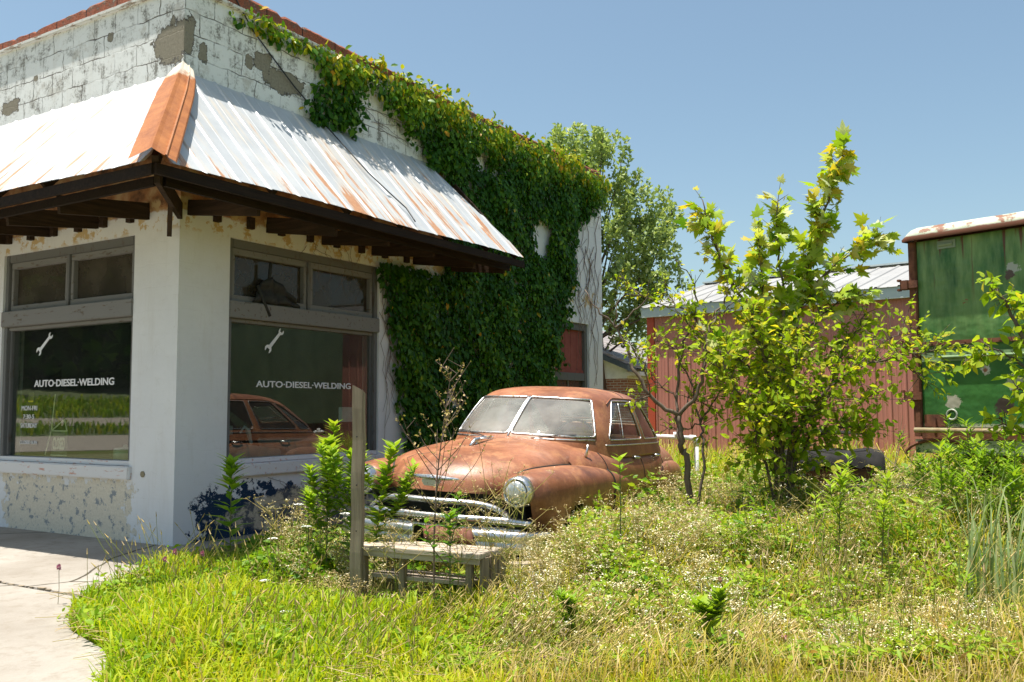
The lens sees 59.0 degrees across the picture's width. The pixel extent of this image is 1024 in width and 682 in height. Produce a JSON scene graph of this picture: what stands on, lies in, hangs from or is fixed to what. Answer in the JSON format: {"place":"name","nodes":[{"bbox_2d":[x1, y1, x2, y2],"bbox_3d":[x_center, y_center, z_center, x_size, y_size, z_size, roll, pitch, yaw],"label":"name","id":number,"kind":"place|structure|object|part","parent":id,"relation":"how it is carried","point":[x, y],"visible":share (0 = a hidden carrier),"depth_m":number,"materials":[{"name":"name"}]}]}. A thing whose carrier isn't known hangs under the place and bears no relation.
{"place":"outdoors","nodes":[
{"label":"outdoors","id":0,"kind":"place"},
{"bbox_2d":[198,523,823,665],"bbox_3d":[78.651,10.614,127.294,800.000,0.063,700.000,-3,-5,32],"label":"ground","id":1,"kind":"structure","parent":0,"point":[240,546],"depth_m":10.11,"materials":[{"name":"soil"}]},
{"bbox_2d":[0,580,97,599],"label":"joint gravel","id":2,"kind":"structure","parent":1,"relation":"on","point":[41,588],"depth_m":7.48,"materials":[{"name":"grey gravel"}]},
{"bbox_2d":[0,583,107,681],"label":"concrete apron","id":3,"kind":"object","parent":1,"relation":"on","point":[30,651],"visible":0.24,"depth_m":5.71,"materials":[{"name":"beige concrete"}]},
{"bbox_2d":[56,564,60,600],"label":"clover flower","id":4,"kind":"object","parent":3,"relation":"on","point":[58,566],"visible":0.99,"depth_m":6.89,"materials":[{"name":"pink plant"}]},
{"bbox_2d":[0,520,343,596],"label":"concrete apron","id":5,"kind":"object","parent":1,"relation":"on","point":[29,558],"visible":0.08,"depth_m":9.14,"materials":[{"name":"grey concrete"}]},
{"bbox_2d":[200,550,204,568],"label":"clover flower","id":6,"kind":"object","parent":1,"relation":"on","point":[202,553],"visible":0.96,"depth_m":7.39,"materials":[{"name":"pink plant"}]},
{"bbox_2d":[205,452,251,556],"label":"tall weed","id":7,"kind":"object","parent":1,"relation":"on","point":[230,468],"visible":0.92,"depth_m":8.34,"materials":[{"name":"green plant"}]},
{"bbox_2d":[269,537,277,581],"bbox_3d":[-1.901,1.805,7.181,0.078,0.487,0.080,0,-4,1],"label":"wild carrot","id":8,"kind":"object","parent":1,"relation":"on","point":[273,552],"visible":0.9,"depth_m":7.18,"materials":[{"name":"plant"}]},
{"bbox_2d":[294,503,301,578],"bbox_3d":[-1.718,1.680,7.272,0.080,0.748,0.078,-3,-5,32],"label":"wild carrot","id":9,"kind":"object","parent":1,"relation":"on","point":[300,534],"visible":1,"depth_m":7.28,"materials":[{"name":"plant"}]},
{"bbox_2d":[0,0,602,545],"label":"repair garage","id":10,"kind":"structure","parent":1,"relation":"on","point":[178,178],"depth_m":10.99,"materials":[{"name":"paint"}]},
{"bbox_2d":[28,393,33,402],"bbox_3d":[-6.122,0.724,11.519,0.130,0.130,0.005,-3,-5,32],"label":"sticker","id":11,"kind":"object","parent":10,"relation":"attached to","point":[30,397],"visible":1,"depth_m":11.52,"materials":[{"name":"yellow"}]},
{"bbox_2d":[44,394,67,455],"bbox_3d":[-5.664,1.041,11.263,0.463,0.768,0.016,-3,-5,32],"label":"hanging sign","id":12,"kind":"object","parent":10,"relation":"attached to","point":[59,445],"visible":1,"depth_m":11.22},
{"bbox_2d":[0,235,134,479],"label":"window frame","id":13,"kind":"structure","parent":10,"relation":"in","point":[89,284],"depth_m":11.14,"materials":[{"name":"grey wood"}]},
{"bbox_2d":[229,426,253,443],"bbox_3d":[-3.970,1.776,12.392,0.250,1.220,0.900,-3,-5,32],"label":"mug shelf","id":14,"kind":"object","parent":10,"relation":"in","point":[231,435],"visible":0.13,"depth_m":12.49,"materials":[{"name":"brown wood"}]},
{"bbox_2d":[252,263,299,316],"bbox_3d":[-2.914,-0.619,11.227,0.117,0.670,0.783,-3,-5,32],"label":"dark jacket","id":15,"kind":"object","parent":10,"relation":"in","point":[271,291],"visible":1,"depth_m":11.12,"materials":[{"name":"black fabric"}]},
{"bbox_2d":[257,436,336,454],"bbox_3d":[-3.010,1.880,12.705,0.590,1.050,0.990,-3,-5,32],"label":"white chest cooler","id":16,"kind":"object","parent":10,"relation":"in","point":[294,445],"visible":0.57,"depth_m":12.38,"materials":[{"name":"plastic"}]},
{"bbox_2d":[221,238,382,477],"bbox_3d":[-2.658,0.263,11.685,0.255,2.800,2.810,-3,-5,32],"label":"window frame","id":17,"kind":"structure","parent":10,"relation":"in","point":[319,311],"depth_m":11.69,"materials":[{"name":"grey wood"}]},
{"bbox_2d":[236,0,415,221],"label":"cable","id":18,"kind":"object","parent":10,"relation":"hanging from","point":[319,117],"visible":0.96,"depth_m":11.66,"materials":[{"name":"black rubber"}]},
{"bbox_2d":[339,407,351,421],"bbox_3d":[-2.271,1.002,12.347,0.002,0.200,0.270,-3,-5,32],"label":"paper notice","id":19,"kind":"object","parent":10,"relation":"attached to","point":[345,414],"visible":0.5,"depth_m":12.35,"materials":[{"name":"beige paper"}]},
{"bbox_2d":[229,5,611,504],"bbox_3d":[-0.648,-0.717,14.755,0.748,6.646,10.116,-3,-5,32],"label":"creeper vine","id":20,"kind":"object","parent":10,"relation":"hanging from","point":[545,334],"visible":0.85,"depth_m":14.70,"materials":[{"name":"green plant"}]},
{"bbox_2d":[555,320,587,421],"bbox_3d":[1.110,0.848,17.829,0.120,2.450,1.450,-3,-5,32],"label":"rear window frame","id":21,"kind":"structure","parent":10,"relation":"in","point":[571,349],"depth_m":18.08,"materials":[{"name":"red wood"}]},
{"bbox_3d":[-4.745,2.042,13.090,4.680,0.800,3.895,-3,-5,32],"label":"window counter","id":22,"kind":"object","parent":10,"relation":"in","visible":0},
{"bbox_2d":[113,445,127,459],"bbox_3d":[-4.629,1.346,10.828,0.270,0.212,0.270,-3,-5,32],"label":"enamel pot","id":23,"kind":"object","parent":22,"relation":"on","point":[120,453],"visible":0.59,"depth_m":10.71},
{"bbox_2d":[229,425,280,457],"bbox_3d":[-3.349,1.285,11.485,0.300,0.436,0.850,-3,-5,32],"label":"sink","id":24,"kind":"object","parent":22,"relation":"on","point":[237,449],"visible":0.68,"depth_m":11.39,"materials":[{"name":"beige ceramic"}]},
{"bbox_2d":[301,525,310,585],"bbox_3d":[-1.637,1.757,7.182,0.079,0.581,0.078,-3,-5,32],"label":"wild carrot","id":25,"kind":"object","parent":1,"relation":"on","point":[307,543],"visible":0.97,"depth_m":7.19,"materials":[{"name":"plant"}]},
{"bbox_2d":[296,485,325,541],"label":"leafy weed","id":26,"kind":"object","parent":1,"relation":"on","point":[309,508],"visible":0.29,"depth_m":7.98,"materials":[{"name":"green plant"}]},
{"bbox_2d":[298,418,350,570],"bbox_3d":[-1.562,1.373,7.697,0.568,1.423,0.562,4,-6,-43],"label":"tall weed","id":27,"kind":"object","parent":1,"relation":"on","point":[310,496],"visible":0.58,"depth_m":7.69,"materials":[{"name":"green plant"}]},
{"bbox_2d":[315,442,365,555],"bbox_3d":[-1.411,1.442,7.437,0.454,1.245,0.531,-3,-5,32],"label":"tall weed","id":28,"kind":"object","parent":1,"relation":"on","point":[328,469],"visible":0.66,"depth_m":7.44,"materials":[{"name":"green plant"}]},
{"bbox_2d":[340,512,349,586],"bbox_3d":[-1.289,1.678,6.974,0.081,0.704,0.081,-3,-5,32],"label":"wild carrot","id":29,"kind":"object","parent":1,"relation":"on","point":[346,540],"visible":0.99,"depth_m":6.98,"materials":[{"name":"plant"}]},
{"bbox_2d":[349,385,365,599],"bbox_3d":[-1.129,1.161,6.613,0.097,1.679,0.087,-1,-4,8],"label":"wooden post","id":30,"kind":"object","parent":1,"relation":"on","point":[357,479],"visible":0.91,"depth_m":6.59,"materials":[{"name":"grey wood"}]},
{"bbox_2d":[351,438,420,594],"bbox_3d":[-0.980,1.394,7.014,0.581,1.273,0.370,0,-4,-8],"label":"tall weed","id":31,"kind":"object","parent":1,"relation":"on","point":[384,481],"visible":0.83,"depth_m":7.00,"materials":[{"name":"green plant"}]},
{"bbox_2d":[363,539,504,602],"bbox_3d":[-0.609,1.751,6.632,1.092,0.500,0.426,-2,-5,27],"label":"bench","id":32,"kind":"object","parent":1,"relation":"on","point":[481,558],"visible":0.51,"depth_m":6.51,"materials":[{"name":"grey wood"}]},
{"bbox_2d":[416,490,466,609],"bbox_3d":[-0.408,1.486,6.030,0.341,0.938,0.466,-3,-5,32],"label":"prickly weed","id":33,"kind":"object","parent":1,"relation":"on","point":[449,517],"visible":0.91,"depth_m":6.01,"materials":[{"name":"green plant"}]},
{"bbox_2d":[395,348,491,605],"bbox_3d":[-0.487,0.998,6.152,0.591,1.930,0.703,-3,-5,32],"label":"dry weed stalk","id":34,"kind":"object","parent":1,"relation":"on","point":[442,435],"visible":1,"depth_m":6.20,"materials":[{"name":"plant"}]},
{"bbox_2d":[343,386,685,557],"bbox_3d":[0.473,1.502,10.594,2.203,1.957,6.019,0,-5,25],"label":"vintage sedan","id":35,"kind":"object","parent":1,"relation":"on","point":[575,455],"visible":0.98,"depth_m":8.58,"materials":[{"name":"metal"}]},
{"bbox_2d":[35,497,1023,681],"bbox_3d":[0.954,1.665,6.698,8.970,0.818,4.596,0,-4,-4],"label":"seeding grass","id":36,"kind":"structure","parent":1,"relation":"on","point":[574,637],"depth_m":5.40,"materials":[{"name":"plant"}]},
{"bbox_2d":[57,441,1023,681],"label":"broadleaf weeds","id":37,"kind":"object","parent":1,"relation":"on","point":[633,563],"visible":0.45,"depth_m":6.51,"materials":[{"name":"green plant"}]},
{"bbox_2d":[825,484,918,487],"bbox_3d":[3.949,1.595,9.951,0.956,0.050,0.100,-2,-5,26],"label":"bleached board","id":38,"kind":"object","parent":37,"relation":"on","point":[848,486],"visible":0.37,"depth_m":9.94,"materials":[{"name":"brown wood"}]},
{"bbox_2d":[62,433,1023,681],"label":"grass","id":39,"kind":"structure","parent":1,"relation":"on","point":[143,606],"depth_m":5.32,"materials":[{"name":"green plant"}]},
{"bbox_2d":[509,560,561,578],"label":"loose planks","id":40,"kind":"object","parent":39,"relation":"on","point":[526,563],"visible":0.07,"depth_m":7.09,"materials":[{"name":"brown wood"}]},
{"bbox_2d":[552,586,583,643],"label":"foreground weed","id":41,"kind":"object","parent":1,"relation":"on","point":[562,597],"visible":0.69,"depth_m":5.43,"materials":[{"name":"green plant"}]},
{"bbox_2d":[543,121,688,389],"bbox_3d":[2.086,-1.821,28.712,6.312,10.913,5.263,-3,-5,32],"label":"willow tree","id":42,"kind":"object","parent":1,"relation":"on","point":[599,149],"visible":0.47,"depth_m":28.63,"materials":[{"name":"green plant"}]},
{"bbox_2d":[606,453,636,567],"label":"tall weed","id":43,"kind":"object","parent":1,"relation":"on","point":[619,466],"visible":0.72,"depth_m":6.94,"materials":[{"name":"green plant"}]},
{"bbox_2d":[602,330,647,423],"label":"brick house","id":44,"kind":"structure","parent":1,"relation":"on","point":[621,377],"depth_m":28.50,"materials":[{"name":"brick"}]},
{"bbox_2d":[239,440,1023,672],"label":"dry weed stems","id":45,"kind":"object","parent":1,"relation":"on","point":[577,549],"visible":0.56,"depth_m":6.77,"materials":[{"name":"beige plant"}]},
{"bbox_2d":[245,440,1023,667],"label":"wildflowers","id":46,"kind":"object","parent":1,"relation":"on","point":[699,634],"visible":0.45,"depth_m":6.69,"materials":[{"name":"plant"}]},
{"bbox_2d":[585,250,764,515],"bbox_3d":[1.743,0.617,9.261,1.909,3.133,1.015,0,-4,-6],"label":"locust sapling","id":47,"kind":"object","parent":1,"relation":"on","point":[695,394],"visible":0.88,"depth_m":9.33,"materials":[{"name":"green plant"}]},
{"bbox_2d":[656,432,699,488],"bbox_3d":[2.375,1.883,12.974,0.643,1.151,0.090,0,-4,-1],"label":"plastic pipe","id":48,"kind":"object","parent":1,"relation":"on","point":[689,438],"visible":0.57,"depth_m":12.99,"materials":[{"name":"white plastic"}]},
{"bbox_2d":[686,580,737,666],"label":"foreground weed","id":49,"kind":"object","parent":1,"relation":"on","point":[704,604],"visible":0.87,"depth_m":4.99,"materials":[{"name":"green plant"}]},
{"bbox_2d":[673,120,903,506],"bbox_3d":[3.064,-0.067,9.703,2.718,4.556,1.205,0,-4,-8],"label":"silver maple","id":50,"kind":"object","parent":1,"relation":"on","point":[843,168],"visible":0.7,"depth_m":9.64,"materials":[{"name":"green plant"}]},
{"bbox_2d":[667,284,964,513],"bbox_3d":[3.084,0.786,9.204,2.996,2.782,1.675,0,-4,-7],"label":"mulberry bush","id":51,"kind":"object","parent":1,"relation":"on","point":[782,397],"visible":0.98,"depth_m":9.04,"materials":[{"name":"green plant"}]},
{"bbox_2d":[774,426,885,502],"bbox_3d":[3.683,1.563,10.586,1.185,1.138,0.616,-1,-4,12],"label":"tire","id":52,"kind":"object","parent":1,"relation":"on","point":[876,458],"visible":0.33,"depth_m":10.34,"materials":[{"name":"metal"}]},
{"bbox_2d":[806,452,855,572],"bbox_3d":[2.529,1.436,6.980,0.418,1.150,0.411,0,-4,-4],"label":"willow weed","id":53,"kind":"object","parent":1,"relation":"on","point":[841,481],"visible":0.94,"depth_m":6.99,"materials":[{"name":"green plant"}]},
{"bbox_2d":[863,470,898,591],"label":"willow weed","id":54,"kind":"object","parent":1,"relation":"on","point":[884,497],"visible":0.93,"depth_m":6.74,"materials":[{"name":"green plant"}]},
{"bbox_2d":[838,402,968,489],"bbox_3d":[4.928,1.588,12.049,2.543,1.591,1.059,-4,-6,43],"label":"dead brush","id":55,"kind":"object","parent":1,"relation":"on","point":[898,453],"visible":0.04,"depth_m":11.82,"materials":[{"name":"brown plant"}]},
{"bbox_2d":[892,431,936,504],"bbox_3d":[3.920,1.487,8.704,0.445,1.291,0.415,-3,-5,32],"label":"goldenrod","id":56,"kind":"object","parent":1,"relation":"on","point":[920,473],"visible":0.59,"depth_m":8.71,"materials":[{"name":"green plant"}]},
{"bbox_2d":[927,437,969,536],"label":"weed","id":57,"kind":"object","parent":1,"relation":"on","point":[942,472],"visible":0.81,"depth_m":7.59,"materials":[{"name":"green plant"}]},
{"bbox_2d":[916,438,985,535],"bbox_3d":[3.976,1.480,8.188,0.652,1.227,0.297,0,-4,-2],"label":"goldenrod","id":58,"kind":"object","parent":1,"relation":"on","point":[947,458],"visible":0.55,"depth_m":8.20,"materials":[{"name":"green plant"}]},
{"bbox_2d":[932,449,984,551],"bbox_3d":[3.771,1.469,7.604,0.468,1.165,0.328,-1,-4,8],"label":"goldenrod","id":59,"kind":"object","parent":1,"relation":"on","point":[973,468],"visible":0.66,"depth_m":7.64,"materials":[{"name":"green plant"}]},
{"bbox_2d":[938,413,979,515],"bbox_3d":[4.306,1.412,8.786,0.420,1.449,0.467,-1,-4,3],"label":"goldenrod","id":60,"kind":"object","parent":1,"relation":"on","point":[959,448],"visible":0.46,"depth_m":8.74,"materials":[{"name":"green plant"}]},
{"bbox_2d":[897,211,1023,494],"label":"box trailer","id":61,"kind":"object","parent":1,"relation":"on","point":[947,262],"visible":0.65,"depth_m":10.91,"materials":[{"name":"metal"}]},
{"bbox_3d":[5.841,-0.667,10.512,0.060,1.292,2.260,3,-6,-40],"label":"upper door panel","id":62,"kind":"part","parent":61,"relation":"part of","materials":[{"name":"green metal"}]},
{"bbox_3d":[5.851,0.494,10.429,0.050,1.030,2.260,3,-6,-40],"label":"lower door panel","id":63,"kind":"part","parent":61,"relation":"part of","materials":[{"name":"green metal"}]},
{"bbox_2d":[950,571,978,630],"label":"red stemmed weed","id":64,"kind":"object","parent":1,"relation":"on","point":[968,577],"visible":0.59,"depth_m":5.55,"materials":[{"name":"green plant"}]},
{"bbox_2d":[945,417,989,523],"bbox_3d":[4.215,1.397,8.310,0.489,1.410,0.346,1,-5,-22],"label":"goldenrod","id":65,"kind":"object","parent":1,"relation":"on","point":[971,443],"visible":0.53,"depth_m":8.33,"materials":[{"name":"green plant"}]},
{"bbox_2d":[930,464,1023,611],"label":"long bladed grass","id":66,"kind":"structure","parent":1,"relation":"on","point":[976,536],"depth_m":6.25,"materials":[{"name":"green plant"}]},
{"bbox_2d":[962,414,1011,533],"bbox_3d":[4.106,1.345,7.805,0.520,1.440,0.394,-4,-6,44],"label":"goldenrod","id":67,"kind":"object","parent":1,"relation":"on","point":[981,459],"visible":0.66,"depth_m":7.79,"materials":[{"name":"green plant"}]},
{"bbox_2d":[953,270,1023,441],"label":"box elder","id":68,"kind":"object","parent":1,"relation":"on","point":[975,360],"visible":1,"depth_m":7.68,"materials":[{"name":"green plant"}]},
{"bbox_2d":[973,435,1023,532],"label":"goldenrod","id":69,"kind":"object","parent":1,"relation":"on","point":[993,466],"visible":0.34,"depth_m":8.05,"materials":[{"name":"green plant"}]},
{"bbox_2d":[977,486,1023,623],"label":"long bladed grass","id":70,"kind":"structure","parent":1,"relation":"on","point":[1015,566],"depth_m":5.87,"materials":[{"name":"green plant"}]},
{"bbox_2d":[982,446,1023,531],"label":"goldenrod","id":71,"kind":"object","parent":1,"relation":"on","point":[992,455],"visible":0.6,"depth_m":7.83,"materials":[{"name":"green plant"}]},
{"bbox_2d":[984,429,1023,520],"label":"goldenrod","id":72,"kind":"object","parent":1,"relation":"on","point":[1004,459],"visible":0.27,"depth_m":8.33,"materials":[{"name":"green plant"}]},
{"bbox_2d":[986,439,1023,543],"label":"goldenrod","id":73,"kind":"object","parent":1,"relation":"on","point":[1015,474],"visible":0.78,"depth_m":7.50,"materials":[{"name":"green plant"}]},
{"bbox_2d":[0,0,1023,345],"label":"sky","id":74,"kind":"structure","parent":0,"point":[723,98],"materials":[{"name":"blue"}]},
{"bbox_2d":[640,261,1023,473],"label":"red metal barn","id":75,"kind":"structure","parent":0,"point":[885,277],"depth_m":20.47,"materials":[{"name":"red metal"}]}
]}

